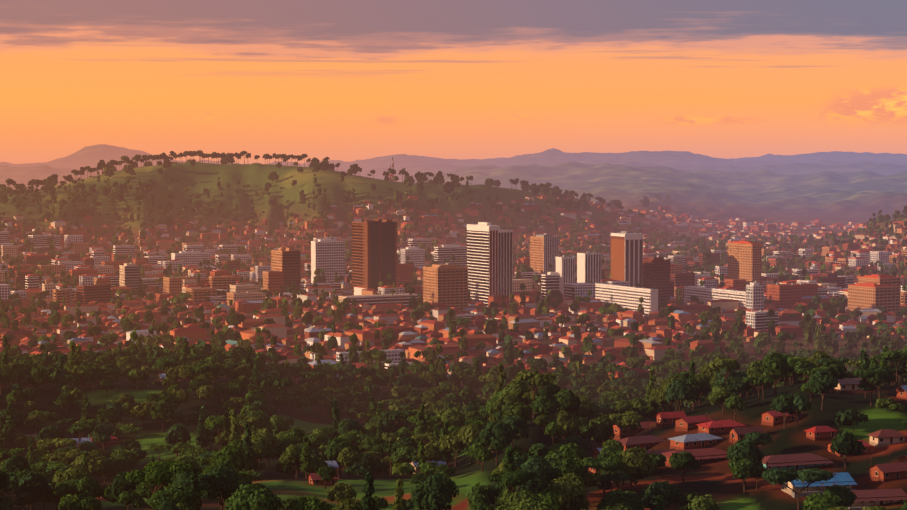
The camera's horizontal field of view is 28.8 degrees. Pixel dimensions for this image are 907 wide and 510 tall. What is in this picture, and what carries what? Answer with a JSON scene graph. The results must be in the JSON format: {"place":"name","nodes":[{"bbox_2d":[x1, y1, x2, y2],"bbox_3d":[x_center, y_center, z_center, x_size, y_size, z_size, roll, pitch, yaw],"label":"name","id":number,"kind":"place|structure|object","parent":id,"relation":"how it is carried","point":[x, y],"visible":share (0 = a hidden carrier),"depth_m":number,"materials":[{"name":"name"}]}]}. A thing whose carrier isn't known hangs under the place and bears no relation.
{"place":"outdoors","nodes":[
{"label":"outdoors","id":0,"kind":"place"},
{"bbox_2d":[0,144,906,509],"bbox_3d":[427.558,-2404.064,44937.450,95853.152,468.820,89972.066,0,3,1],"label":"terrain","id":1,"kind":"structure","parent":0,"point":[830,188],"depth_m":3738.91,"materials":[{"name":"green plant"}]},
{"bbox_2d":[0,335,900,435],"bbox_3d":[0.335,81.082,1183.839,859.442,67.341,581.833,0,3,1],"label":"trees","id":2,"kind":"object","parent":1,"relation":"on","point":[242,367],"visible":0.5,"depth_m":1143.23,"materials":[{"name":"green plant"}]},
{"bbox_2d":[0,345,906,509],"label":"trees","id":3,"kind":"object","parent":1,"relation":"on","point":[51,470],"visible":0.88,"depth_m":715.43,"materials":[{"name":"green plant"}]},
{"bbox_2d":[0,219,906,376],"bbox_3d":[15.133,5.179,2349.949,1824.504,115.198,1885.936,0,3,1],"label":"city buildings","id":4,"kind":"structure","parent":1,"relation":"on","point":[485,254],"depth_m":2279.38,"materials":[{"name":"concrete"},{"name":"brick"},{"name":"glass"}]},
{"bbox_2d":[0,171,906,388],"bbox_3d":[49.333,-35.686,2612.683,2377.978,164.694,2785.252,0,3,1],"label":"city trees","id":5,"kind":"object","parent":1,"relation":"on","point":[810,327],"visible":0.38,"depth_m":2027.10,"materials":[{"name":"green plant"}]},
{"bbox_2d":[0,194,906,388],"bbox_3d":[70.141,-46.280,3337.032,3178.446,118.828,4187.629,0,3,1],"label":"city houses","id":6,"kind":"structure","parent":1,"relation":"on","point":[405,329],"depth_m":1992.95,"materials":[{"name":"brown brick"}]},
{"bbox_2d":[0,446,906,509],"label":"trees","id":7,"kind":"object","parent":1,"relation":"on","point":[535,483],"visible":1,"depth_m":523.28,"materials":[{"name":"green plant"}]},
{"bbox_2d":[0,150,906,226],"bbox_3d":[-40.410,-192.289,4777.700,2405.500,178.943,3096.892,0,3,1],"label":"trees","id":8,"kind":"object","parent":1,"relation":"on","point":[110,168],"visible":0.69,"depth_m":4033.37,"materials":[{"name":"green plant"}]},
{"bbox_2d":[27,157,906,509],"bbox_3d":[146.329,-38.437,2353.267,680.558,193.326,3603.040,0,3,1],"label":"houses","id":9,"kind":"structure","parent":1,"relation":"on","point":[775,421],"depth_m":652.09,"materials":[{"name":"red brick"}]},
{"bbox_2d":[25,335,906,501],"bbox_3d":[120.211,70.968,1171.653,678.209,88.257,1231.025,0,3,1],"label":"roofs","id":10,"kind":"structure","parent":9,"relation":"on","point":[861,495],"depth_m":638.36,"materials":[{"name":"tile"}]},
{"bbox_2d":[0,0,906,163],"label":"sky","id":11,"kind":"structure","parent":0,"point":[343,80],"materials":[{"name":"orange"}]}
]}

